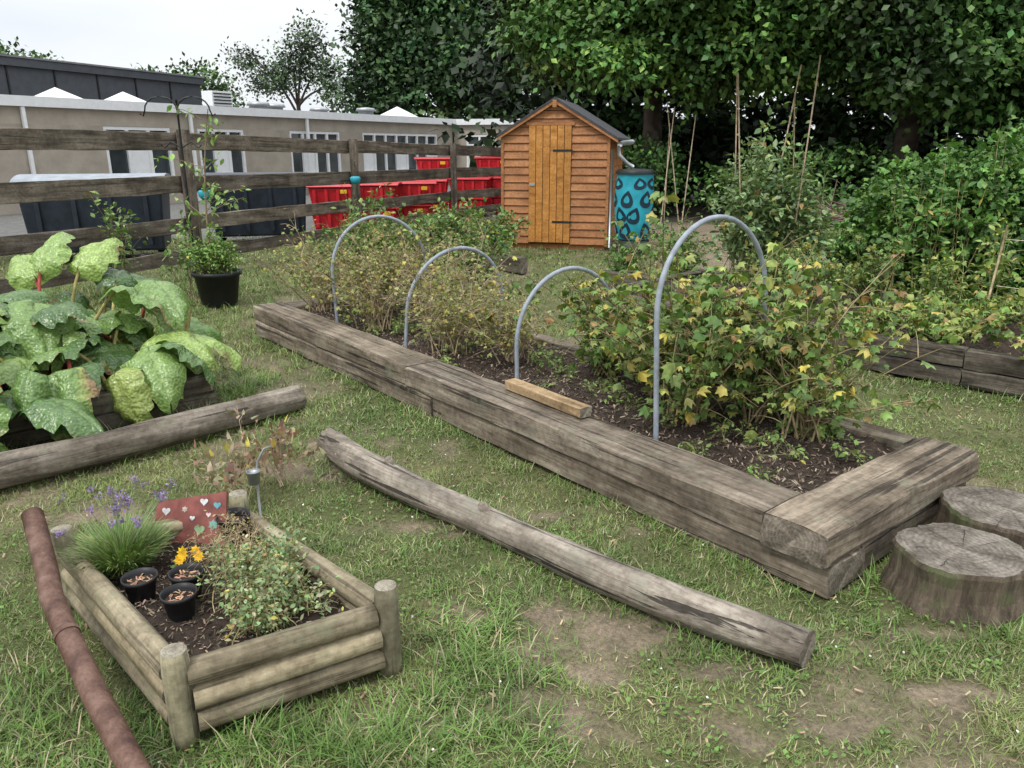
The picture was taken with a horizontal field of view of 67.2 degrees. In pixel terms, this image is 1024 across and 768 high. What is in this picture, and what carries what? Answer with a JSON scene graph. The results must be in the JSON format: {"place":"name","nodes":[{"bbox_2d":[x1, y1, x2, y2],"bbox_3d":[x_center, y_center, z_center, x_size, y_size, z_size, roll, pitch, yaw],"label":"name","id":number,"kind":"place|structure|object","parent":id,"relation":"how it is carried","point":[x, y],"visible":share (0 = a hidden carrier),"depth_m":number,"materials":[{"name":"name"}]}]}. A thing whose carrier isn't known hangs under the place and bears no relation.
{"place":"outdoors","nodes":[
{"label":"outdoors","id":0,"kind":"place"},
{"bbox_2d":[0,123,109,182],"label":"wall pier","id":1,"kind":"structure","parent":0,"point":[13,163],"depth_m":19.06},
{"bbox_2d":[0,65,201,104],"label":"walls","id":2,"kind":"structure","parent":0,"point":[25,81],"depth_m":32.08,"materials":[{"name":"metal"}]},
{"bbox_2d":[0,56,203,84],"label":"parapet","id":3,"kind":"structure","parent":2,"relation":"on","point":[33,63],"depth_m":32.03,"materials":[{"name":"metal"}]},
{"bbox_2d":[0,54,204,77],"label":"parapet coping","id":4,"kind":"object","parent":3,"relation":"on","point":[16,56],"visible":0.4,"depth_m":32.00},
{"bbox_2d":[170,128,201,175],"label":"wall pier","id":5,"kind":"structure","parent":0,"point":[176,163],"depth_m":22.03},
{"bbox_2d":[0,106,451,134],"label":"wall head","id":6,"kind":"object","parent":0,"point":[44,115],"depth_m":22.25},
{"bbox_2d":[243,129,292,171],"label":"wall pier","id":7,"kind":"structure","parent":0,"point":[268,161],"depth_m":24.76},
{"bbox_2d":[339,132,363,171],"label":"wall pier","id":8,"kind":"structure","parent":0,"point":[345,158],"depth_m":27.89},
{"bbox_2d":[454,135,466,166],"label":"wall pier","id":9,"kind":"structure","parent":0,"point":[461,161],"depth_m":33.41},
{"bbox_2d":[454,125,510,134],"bbox_3d":[2.785,-10.531,31.817,10.950,0.390,0.300,5,18,16],"label":"wall head","id":10,"kind":"object","parent":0,"point":[467,129],"depth_m":32.90},
{"bbox_2d":[474,156,504,166],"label":"red storage crate","id":11,"kind":"object","parent":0,"point":[486,161],"visible":0.41,"depth_m":19.07,"materials":[{"name":"plastic"}]},
{"bbox_2d":[0,0,983,148],"label":"sky","id":12,"kind":"structure","parent":0,"point":[116,33],"materials":[{"name":"white"}]},
{"bbox_2d":[0,182,1023,767],"bbox_3d":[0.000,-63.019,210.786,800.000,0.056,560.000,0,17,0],"label":"ground","id":13,"kind":"structure","parent":0,"point":[948,692],"depth_m":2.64,"materials":[{"name":"plant"}]},
{"bbox_2d":[21,507,150,767],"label":"rusty metal pipe","id":14,"kind":"object","parent":13,"relation":"on","point":[116,736],"visible":1,"depth_m":2.07,"materials":[{"name":"metal"}]},
{"bbox_2d":[10,173,171,256],"bbox_3d":[-5.750,-2.374,10.778,1.837,1.102,1.092,-5,18,-16],"label":"waste bin","id":15,"kind":"object","parent":13,"relation":"on","point":[54,216],"visible":0.34,"depth_m":10.33,"materials":[{"name":"plastic"}]},
{"bbox_2d":[0,339,216,449],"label":"raised garden bed","id":16,"kind":"object","parent":13,"relation":"on","point":[197,388],"visible":0.04,"depth_m":4.21,"materials":[{"name":"wood"}]},
{"bbox_2d":[0,232,242,451],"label":"rhubarb plant","id":17,"kind":"object","parent":16,"relation":"in","point":[40,336],"visible":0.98,"depth_m":4.34,"materials":[{"name":"green plant"}]},
{"bbox_2d":[0,36,249,107],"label":"lime tree","id":18,"kind":"object","parent":13,"relation":"on","point":[214,74],"visible":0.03,"depth_m":55.33,"materials":[{"name":"green plant"}]},
{"bbox_2d":[83,191,208,297],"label":"rose shrub","id":19,"kind":"object","parent":13,"relation":"on","point":[123,230],"visible":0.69,"depth_m":7.88,"materials":[{"name":"green plant"}]},
{"bbox_2d":[0,384,306,488],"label":"fallen log","id":20,"kind":"object","parent":13,"relation":"on","point":[33,463],"visible":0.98,"depth_m":3.87,"materials":[{"name":"wood"}]},
{"bbox_2d":[140,96,215,296],"bbox_3d":[-3.280,-1.860,7.797,0.748,1.986,0.024,0,17,0],"label":"shepherd crook feeder pole","id":21,"kind":"object","parent":13,"relation":"on","point":[181,146],"visible":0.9,"depth_m":7.62,"materials":[{"name":"metal"}]},
{"bbox_2d":[179,223,244,307],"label":"potted shrub","id":22,"kind":"object","parent":13,"relation":"on","point":[216,278],"visible":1,"depth_m":7.49,"materials":[{"name":"green plant"}]},
{"bbox_2d":[154,105,250,242],"bbox_3d":[-2.981,-1.866,7.486,0.849,1.582,0.648,0,17,0],"label":"potted sapling","id":23,"kind":"object","parent":22,"relation":"in","point":[211,192],"visible":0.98,"depth_m":7.44,"materials":[{"name":"green plant"}]},
{"bbox_2d":[0,183,449,214],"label":"wall base","id":24,"kind":"object","parent":13,"relation":"on","point":[8,209],"depth_m":18.49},
{"bbox_2d":[19,106,35,173],"bbox_3d":[-11.565,-5.385,18.526,0.080,2.440,0.080,10,20,29],"label":"downpipe","id":25,"kind":"object","parent":24,"relation":"attached to","point":[29,152],"visible":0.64,"depth_m":18.43,"materials":[{"name":"white paint"}]},
{"bbox_2d":[103,126,169,130],"bbox_3d":[-10.166,-6.917,20.848,0.075,0.088,2.000,10,20,29],"label":"frame top","id":26,"kind":"object","parent":24,"relation":"attached to","point":[135,128],"visible":1,"depth_m":20.79,"materials":[{"name":"white paint"}]},
{"bbox_2d":[109,130,170,175],"bbox_3d":[-10.211,-6.285,21.070,0.020,1.430,2.000,10,20,29],"label":"glass","id":27,"kind":"object","parent":24,"relation":"attached to","point":[119,160],"visible":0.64,"depth_m":20.80,"materials":[{"name":"glass"}]},
{"bbox_2d":[131,150,150,172],"bbox_3d":[-10.177,-6.090,21.108,0.021,0.915,0.537,10,20,29],"label":"white panel","id":28,"kind":"object","parent":24,"relation":"attached to","point":[141,161],"visible":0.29,"depth_m":21.11,"materials":[{"name":"paint"}]},
{"bbox_2d":[188,114,201,200],"bbox_3d":[-9.207,-6.560,22.358,0.080,2.440,0.080,10,20,29],"label":"downpipe","id":29,"kind":"object","parent":24,"relation":"attached to","point":[190,120],"visible":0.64,"depth_m":22.29,"materials":[{"name":"white paint"}]},
{"bbox_2d":[200,132,242,172],"bbox_3d":[-8.817,-6.980,23.336,0.020,1.430,1.700,10,20,29],"label":"glass","id":30,"kind":"object","parent":24,"relation":"attached to","point":[237,161],"visible":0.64,"depth_m":23.68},
{"bbox_2d":[217,151,229,172],"bbox_3d":[-8.782,-6.785,23.375,0.021,0.915,0.437,10,20,29],"label":"white panel","id":31,"kind":"object","parent":24,"relation":"attached to","point":[224,167],"visible":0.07,"depth_m":23.41,"materials":[{"name":"paint"}]},
{"bbox_2d":[0,94,455,124],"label":"fascia","id":32,"kind":"structure","parent":24,"relation":"on","point":[45,102],"depth_m":22.15,"materials":[{"name":"white paint"}]},
{"bbox_2d":[291,134,338,171],"bbox_3d":[-6.814,-7.978,26.592,0.020,1.430,2.400,10,20,29],"label":"glass","id":33,"kind":"object","parent":24,"relation":"attached to","point":[298,162],"visible":0.43,"depth_m":26.87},
{"bbox_2d":[364,135,434,170],"bbox_3d":[-4.406,-9.177,30.506,0.020,1.430,4.700,10,20,29],"label":"glass","id":34,"kind":"object","parent":24,"relation":"in","point":[380,158],"visible":0.36,"depth_m":30.16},
{"bbox_2d":[362,132,436,136],"bbox_3d":[-4.361,-9.809,30.285,0.075,0.088,4.700,10,20,29],"label":"frame top","id":35,"kind":"object","parent":24,"relation":"attached to","point":[394,134],"visible":1,"depth_m":30.08,"materials":[{"name":"white paint"}]},
{"bbox_3d":[-4.315,-8.504,30.657,0.110,0.047,4.800,10,20,29],"label":"sill","id":36,"kind":"object","parent":24,"relation":"on","visible":0},
{"bbox_2d":[365,153,374,170],"bbox_3d":[-5.373,-8.484,28.916,0.021,0.915,0.559,10,20,29],"label":"white panel","id":37,"kind":"object","parent":36,"relation":"on","point":[369,161],"visible":0.64,"depth_m":28.97,"materials":[{"name":"paint"}]},
{"bbox_2d":[50,489,401,752],"bbox_3d":[-0.940,0.685,2.466,1.133,0.310,0.637,16,23,42],"label":"log edged bed","id":38,"kind":"object","parent":13,"relation":"on","point":[183,675],"visible":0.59,"depth_m":2.21,"materials":[{"name":"wood"}]},
{"bbox_2d":[54,474,177,580],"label":"lavender plant","id":39,"kind":"object","parent":38,"relation":"on","point":[116,550],"visible":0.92,"depth_m":2.57,"materials":[{"name":"green plant"}]},
{"bbox_2d":[120,567,157,603],"bbox_3d":[-1.166,0.641,2.421,0.108,0.085,0.108,0,17,0],"label":"plant pot","id":40,"kind":"object","parent":38,"relation":"on","point":[138,584],"visible":0.99,"depth_m":2.40,"materials":[{"name":"black plastic"}]},
{"bbox_2d":[159,582,197,622],"bbox_3d":[-1.006,0.668,2.334,0.108,0.085,0.108,0,17,0],"label":"plant pot","id":41,"kind":"object","parent":38,"relation":"on","point":[178,601],"visible":0.99,"depth_m":2.32,"materials":[{"name":"black plastic"}]},
{"bbox_2d":[168,562,204,597],"bbox_3d":[-1.030,0.633,2.448,0.108,0.085,0.108,0,17,0],"label":"plant pot","id":42,"kind":"object","parent":38,"relation":"on","point":[176,574],"visible":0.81,"depth_m":2.45,"materials":[{"name":"black plastic"}]},
{"bbox_2d":[155,491,227,545],"bbox_3d":[-1.151,0.486,2.770,0.270,0.199,0.090,2,17,6],"label":"painted sign board","id":43,"kind":"object","parent":38,"relation":"on","point":[190,514],"visible":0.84,"depth_m":2.76,"materials":[{"name":"red paint"}]},
{"bbox_2d":[170,545,212,577],"bbox_3d":[-1.054,0.592,2.547,0.116,0.136,0.144,15,23,40],"label":"yellow pansy","id":44,"kind":"object","parent":38,"relation":"on","point":[182,554],"visible":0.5,"depth_m":2.51,"materials":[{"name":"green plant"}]},
{"bbox_2d":[215,507,249,545],"bbox_3d":[-1.000,0.520,2.774,0.119,0.110,0.119,0,17,0],"label":"plant pot","id":45,"kind":"object","parent":38,"relation":"on","point":[233,510],"visible":0.59,"depth_m":2.75,"materials":[{"name":"black plastic"}]},
{"bbox_2d":[179,510,288,581],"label":"dry herb plant","id":46,"kind":"object","parent":38,"relation":"on","point":[236,535],"visible":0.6,"depth_m":2.62,"materials":[{"name":"brown plant"}]},
{"bbox_2d":[183,518,343,644],"bbox_3d":[-0.773,0.582,2.357,0.439,0.279,0.526,-8,19,-24],"label":"oregano plant","id":47,"kind":"object","parent":38,"relation":"on","point":[270,586],"visible":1,"depth_m":2.33,"materials":[{"name":"green plant"}]},
{"bbox_2d":[0,128,500,293],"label":"wooden rail fence","id":48,"kind":"object","parent":13,"relation":"on","point":[34,139],"visible":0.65,"depth_m":9.34,"materials":[{"name":"brown wood"}]},
{"bbox_2d":[170,397,335,498],"bbox_3d":[-1.169,0.312,3.443,0.640,0.389,0.563,7,18,20],"label":"bronze fennel","id":49,"kind":"object","parent":13,"relation":"on","point":[280,436],"visible":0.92,"depth_m":3.45,"materials":[{"name":"brown plant"}]},
{"bbox_2d":[206,172,306,240],"bbox_3d":[-4.150,-2.941,12.696,1.580,1.062,1.080,-4,18,-14],"label":"waste bin","id":50,"kind":"object","parent":13,"relation":"on","point":[266,198],"visible":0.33,"depth_m":12.29,"materials":[{"name":"plastic"}]},
{"bbox_2d":[246,445,271,516],"bbox_3d":[-0.962,0.415,2.957,0.102,0.374,0.054,-15,22,-39],"label":"garden light","id":51,"kind":"object","parent":13,"relation":"on","point":[253,477],"visible":0.97,"depth_m":2.92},
{"bbox_2d":[214,7,356,112],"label":"tree","id":52,"kind":"object","parent":13,"relation":"on","point":[279,79],"visible":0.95,"depth_m":48.03,"materials":[{"name":"green plant"}]},
{"bbox_2d":[312,212,349,229],"bbox_3d":[-3.343,-3.147,14.651,0.930,0.421,0.830,-3,17,-9],"label":"red storage crate","id":53,"kind":"object","parent":13,"relation":"on","point":[330,218],"visible":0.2,"depth_m":14.29,"materials":[{"name":"plastic"}]},
{"bbox_2d":[306,184,351,203],"bbox_3d":[-3.360,-3.543,14.460,0.930,0.421,0.850,-3,17,-9],"label":"red storage crate","id":54,"kind":"object","parent":53,"relation":"on","point":[324,193],"visible":0.52,"depth_m":14.10,"materials":[{"name":"plastic"}]},
{"bbox_2d":[362,207,398,220],"bbox_3d":[-2.640,-3.310,15.184,0.830,0.421,0.850,-3,17,-8],"label":"red storage crate","id":55,"kind":"object","parent":13,"relation":"on","point":[388,210],"visible":0.24,"depth_m":14.81,"materials":[{"name":"plastic"}]},
{"bbox_2d":[360,182,401,199],"bbox_3d":[-2.595,-3.726,15.057,0.845,0.421,0.845,0,17,0],"label":"red storage crate","id":56,"kind":"object","parent":55,"relation":"on","point":[365,188],"visible":0.43,"depth_m":14.69,"materials":[{"name":"plastic"}]},
{"bbox_2d":[297,182,516,287],"bbox_3d":[-1.253,-1.635,8.466,2.520,1.175,1.815,7,18,21],"label":"fruit bush","id":57,"kind":"object","parent":13,"relation":"on","point":[469,239],"visible":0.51,"depth_m":8.40,"materials":[{"name":"green plant"}]},
{"bbox_2d":[396,203,434,222],"bbox_3d":[-2.056,-3.527,15.892,0.899,0.421,0.857,0,17,0],"label":"red storage crate","id":58,"kind":"object","parent":13,"relation":"on","point":[405,210],"visible":0.44,"depth_m":15.51,"materials":[{"name":"plastic"}]},
{"bbox_2d":[398,181,436,196],"bbox_3d":[-1.970,-3.925,15.706,0.880,0.421,0.850,-1,17,-4],"label":"red storage crate","id":59,"kind":"object","parent":58,"relation":"on","point":[408,188],"visible":0.52,"depth_m":15.35,"materials":[{"name":"plastic"}]},
{"bbox_2d":[337,185,531,257],"bbox_3d":[-1.008,-2.208,10.630,2.248,1.076,2.659,10,20,29],"label":"fruit bush","id":60,"kind":"object","parent":13,"relation":"on","point":[449,221],"visible":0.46,"depth_m":10.72,"materials":[{"name":"green plant"}]},
{"bbox_2d":[432,201,447,212],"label":"red storage crate","id":61,"kind":"object","parent":13,"relation":"on","point":[435,205],"visible":0.19,"depth_m":16.56,"materials":[{"name":"plastic"}]},
{"bbox_2d":[416,179,446,192],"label":"red storage crate","id":62,"kind":"object","parent":61,"relation":"on","point":[439,185],"visible":0.25,"depth_m":16.44,"materials":[{"name":"plastic"}]},
{"bbox_2d":[324,0,593,142],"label":"yew tree","id":63,"kind":"object","parent":13,"relation":"on","point":[399,66],"visible":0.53,"depth_m":40.29,"materials":[{"name":"green plant"}]},
{"bbox_2d":[448,197,491,215],"bbox_3d":[-0.992,-4.155,17.940,0.980,0.421,0.830,2,17,6],"label":"red storage crate","id":64,"kind":"object","parent":13,"relation":"on","point":[481,201],"visible":0.33,"depth_m":17.55,"materials":[{"name":"plastic"}]},
{"bbox_2d":[447,177,492,190],"bbox_3d":[-0.957,-4.573,17.818,0.980,0.421,0.830,2,17,6],"label":"red storage crate","id":65,"kind":"object","parent":64,"relation":"on","point":[470,183],"visible":0.45,"depth_m":17.45,"materials":[{"name":"plastic"}]},
{"bbox_2d":[0,363,1022,767],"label":"lawn litter","id":66,"kind":"object","parent":13,"relation":"on","point":[560,623],"visible":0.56,"depth_m":2.32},
{"bbox_2d":[0,337,1023,767],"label":"clover leaves","id":67,"kind":"object","parent":13,"relation":"on","point":[668,751],"visible":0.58,"depth_m":2.26,"materials":[{"name":"green plant"}]},
{"bbox_2d":[497,97,634,249],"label":"garden shed","id":68,"kind":"structure","parent":13,"relation":"on","point":[562,161],"depth_m":11.65,"materials":[{"name":"wood"}]},
{"bbox_2d":[529,126,572,243],"bbox_3d":[0.579,-3.018,11.725,0.650,1.740,0.027,4,17,13],"label":"door back","id":69,"kind":"structure","parent":68,"relation":"in","point":[572,126],"depth_m":11.75,"materials":[{"name":"wood"}]},
{"bbox_2d":[317,427,815,667],"bbox_3d":[-0.050,0.544,3.083,2.477,0.162,0.206,15,23,41],"label":"fallen log","id":70,"kind":"object","parent":13,"relation":"on","point":[715,618],"visible":1,"depth_m":2.71,"materials":[{"name":"wood"}]},
{"bbox_2d":[417,243,742,287],"bbox_3d":[0.406,-1.373,9.259,0.247,0.208,5.314,-16,23,-42],"label":"timber edging","id":71,"kind":"object","parent":13,"relation":"on","point":[519,265],"visible":0.17,"depth_m":9.61,"materials":[{"name":"wood"}]},
{"bbox_2d":[253,293,978,598],"bbox_3d":[-0.039,-0.079,4.919,1.335,0.274,5.151,-13,22,-37],"label":"raised garden bed","id":72,"kind":"object","parent":13,"relation":"on","point":[824,522],"visible":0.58,"depth_m":3.45,"materials":[{"name":"brown wood"}]},
{"bbox_2d":[240,208,480,330],"bbox_3d":[-1.149,-0.911,6.025,1.822,0.890,1.659,0,17,0],"label":"gooseberry bush","id":73,"kind":"object","parent":72,"relation":"on","point":[373,288],"visible":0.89,"depth_m":6.02,"materials":[{"name":"green plant"}]},
{"bbox_2d":[331,215,428,322],"bbox_3d":[-1.016,-0.884,6.019,0.857,0.863,0.043,-13,21,-36],"label":"polytunnel hoop","id":74,"kind":"object","parent":72,"relation":"on","point":[351,226],"visible":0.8,"depth_m":5.83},
{"bbox_2d":[404,246,502,348],"bbox_3d":[-0.394,-0.593,5.328,0.832,0.713,0.056,-13,21,-36],"label":"polytunnel hoop","id":75,"kind":"object","parent":72,"relation":"on","point":[438,255],"visible":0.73,"depth_m":5.16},
{"bbox_2d":[384,219,559,363],"bbox_3d":[-0.225,-0.649,5.219,1.186,0.864,1.608,-4,17,-13],"label":"gooseberry bush","id":76,"kind":"object","parent":72,"relation":"on","point":[446,316],"visible":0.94,"depth_m":4.99,"materials":[{"name":"green plant"}]},
{"bbox_2d":[505,378,591,418],"bbox_3d":[0.175,0.067,3.949,0.078,0.053,0.603,-13,21,-36],"label":"wooden block","id":77,"kind":"object","parent":72,"relation":"on","point":[578,409],"depth_m":3.89,"materials":[{"name":"brown wood"}]},
{"bbox_2d":[514,266,613,378],"bbox_3d":[0.332,-0.325,4.452,0.817,0.713,0.031,-14,22,-37],"label":"polytunnel hoop","id":78,"kind":"object","parent":72,"relation":"on","point":[533,293],"visible":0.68,"depth_m":4.24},
{"bbox_2d":[331,306,872,481],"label":"weeds","id":79,"kind":"object","parent":72,"relation":"on","point":[856,452],"visible":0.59,"depth_m":3.78,"materials":[{"name":"green plant"}]},
{"bbox_2d":[653,214,767,440],"bbox_3d":[0.963,-0.263,3.653,0.863,1.063,0.056,-13,21,-37],"label":"polytunnel hoop","id":80,"kind":"object","parent":72,"relation":"on","point":[698,224],"visible":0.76,"depth_m":3.44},
{"bbox_2d":[485,229,949,445],"bbox_3d":[1.037,-0.278,4.023,2.301,0.935,1.121,15,23,41],"label":"blackcurrant bush","id":81,"kind":"object","parent":72,"relation":"on","point":[809,401],"visible":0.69,"depth_m":3.58,"materials":[{"name":"green plant"}]},
{"bbox_2d":[544,190,896,428],"bbox_3d":[1.046,-0.353,3.844,1.749,1.178,1.522,0,17,0],"label":"blackcurrant bush","id":82,"kind":"object","parent":72,"relation":"on","point":[702,360],"visible":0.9,"depth_m":3.66,"materials":[{"name":"green plant"}]},
{"bbox_2d":[614,168,654,254],"bbox_3d":[1.800,-2.562,11.399,0.578,1.218,0.579,-16,23,-41],"label":"water butt","id":83,"kind":"object","parent":13,"relation":"on","point":[634,191],"visible":0.81,"depth_m":11.15,"materials":[{"name":"teal plastic"}]},
{"bbox_2d":[595,199,722,274],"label":"fruit bush","id":84,"kind":"object","parent":13,"relation":"on","point":[624,263],"visible":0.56,"depth_m":8.80,"materials":[{"name":"green plant"}]},
{"bbox_2d":[655,103,695,266],"bbox_3d":[2.148,-2.573,10.018,0.389,2.053,0.450,6,18,20],"label":"bamboo cane wigwam","id":85,"kind":"object","parent":13,"relation":"on","point":[670,135],"visible":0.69,"depth_m":9.90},
{"bbox_2d":[459,0,922,207],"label":"beech tree","id":86,"kind":"object","parent":13,"relation":"on","point":[690,51],"visible":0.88,"depth_m":16.24,"materials":[{"name":"green plant"}]},
{"bbox_2d":[423,0,1022,207],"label":"background woodland","id":87,"kind":"object","parent":13,"relation":"on","point":[713,144],"visible":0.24,"depth_m":21.36,"materials":[{"name":"green plant"}]},
{"bbox_2d":[717,179,863,241],"bbox_3d":[5.341,-2.550,12.810,3.766,1.584,2.710,0,17,0],"label":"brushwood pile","id":88,"kind":"object","parent":13,"relation":"on","point":[837,217],"visible":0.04,"depth_m":12.68,"materials":[{"name":"brown plant"}]},
{"bbox_2d":[588,269,1023,397],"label":"raised garden bed","id":89,"kind":"object","parent":13,"relation":"on","point":[985,364],"visible":0.18,"depth_m":5.17,"materials":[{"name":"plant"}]},
{"bbox_2d":[701,55,847,285],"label":"pea plants on canes","id":90,"kind":"object","parent":89,"relation":"on","point":[762,210],"visible":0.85,"depth_m":7.42,"materials":[{"name":"green plant"}]},
{"bbox_2d":[725,215,917,316],"bbox_3d":[2.541,-1.012,6.629,1.254,0.786,1.553,-10,20,-31],"label":"currant bush","id":91,"kind":"object","parent":89,"relation":"on","point":[858,276],"visible":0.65,"depth_m":6.38,"materials":[{"name":"green plant"}]},
{"bbox_2d":[844,271,1023,359],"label":"strawberry plants","id":92,"kind":"object","parent":89,"relation":"on","point":[969,315],"visible":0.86,"depth_m":5.44,"materials":[{"name":"green plant"}]},
{"bbox_2d":[908,208,1023,312],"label":"runner bean plants","id":93,"kind":"object","parent":89,"relation":"on","point":[937,273],"visible":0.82,"depth_m":6.01,"materials":[{"name":"green plant"}]},
{"bbox_2d":[987,225,1023,298],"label":"bamboo cane support","id":94,"kind":"object","parent":89,"relation":"on","point":[998,261],"visible":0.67,"depth_m":5.78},
{"bbox_2d":[621,108,1023,219],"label":"understorey shrubs","id":95,"kind":"object","parent":13,"relation":"on","point":[650,162],"visible":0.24,"depth_m":16.73,"materials":[{"name":"green plant"}]},
{"bbox_2d":[745,0,1023,163],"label":"beech tree","id":96,"kind":"object","parent":13,"relation":"on","point":[962,56],"visible":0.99,"depth_m":14.89,"materials":[{"name":"green plant"}]},
{"bbox_2d":[818,104,1023,301],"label":"raspberry bush","id":97,"kind":"object","parent":13,"relation":"on","point":[928,206],"visible":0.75,"depth_m":7.85,"materials":[{"name":"green plant"}]},
{"bbox_2d":[879,522,1023,629],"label":"tree stump","id":98,"kind":"object","parent":13,"relation":"on","point":[946,571],"visible":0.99,"depth_m":2.59,"materials":[{"name":"grey wood"}]},
{"bbox_2d":[932,486,1023,548],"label":"tree stump","id":99,"kind":"object","parent":13,"relation":"on","point":[998,511],"visible":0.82,"depth_m":3.00,"materials":[{"name":"grey wood"}]},
{"bbox_3d":[-16.655,-6.851,23.343,0.300,2.520,32.302,10,20,29],"label":"back wall","id":100,"kind":"object","parent":13,"relation":"on","visible":0},
{"bbox_3d":[-13.944,-7.680,21.422,6.590,0.170,32.302,10,20,29],"label":"roof","id":101,"kind":"object","parent":100,"relation":"on","visible":0},
{"bbox_2d":[35,87,82,98],"bbox_3d":[-12.418,-7.856,20.975,1.400,0.430,1.400,10,20,29],"label":"skylight","id":102,"kind":"object","parent":101,"relation":"on","point":[55,92],"visible":0.22,"depth_m":20.79,"materials":[{"name":"white paint"}]},
{"bbox_2d":[105,92,145,101],"bbox_3d":[-11.404,-8.362,22.623,1.400,0.430,1.400,10,20,29],"label":"skylight","id":103,"kind":"object","parent":101,"relation":"on","point":[122,96],"visible":0.22,"depth_m":22.44,"materials":[{"name":"white paint"}]},
{"bbox_2d":[201,90,232,106],"bbox_3d":[-9.723,-9.347,25.413,0.500,0.580,0.800,10,20,29],"label":"air unit","id":104,"kind":"object","parent":101,"relation":"on","point":[208,97],"visible":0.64,"depth_m":25.12,"materials":[{"name":"white paint"}]},
{"bbox_2d":[381,107,416,116],"bbox_3d":[-4.859,-11.497,32.683,1.600,0.530,1.600,10,20,29],"label":"skylight","id":105,"kind":"object","parent":101,"relation":"on","point":[396,111],"visible":0.44,"depth_m":32.42,"materials":[{"name":"white paint"}]},
{"bbox_3d":[2.785,-8.657,32.391,10.950,0.670,0.300,5,18,16],"label":"wall","id":106,"kind":"object","parent":13,"relation":"on","visible":0},
{"bbox_2d":[456,117,683,124],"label":"fascia","id":107,"kind":"structure","parent":106,"relation":"on","point":[475,121],"depth_m":32.58,"materials":[{"name":"white paint"}]},
{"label":"red storage crate","id":108,"kind":"object","parent":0,"visible":0},
{"bbox_2d":[444,180,448,191],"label":"red storage crate","id":109,"kind":"object","parent":108,"relation":"on","point":[446,186],"visible":0.02,"depth_m":17.98,"materials":[{"name":"plastic"}]},
{"bbox_2d":[414,157,449,168],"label":"red storage crate","id":110,"kind":"object","parent":109,"relation":"on","point":[431,162],"visible":0.65,"depth_m":17.81,"materials":[{"name":"plastic"}]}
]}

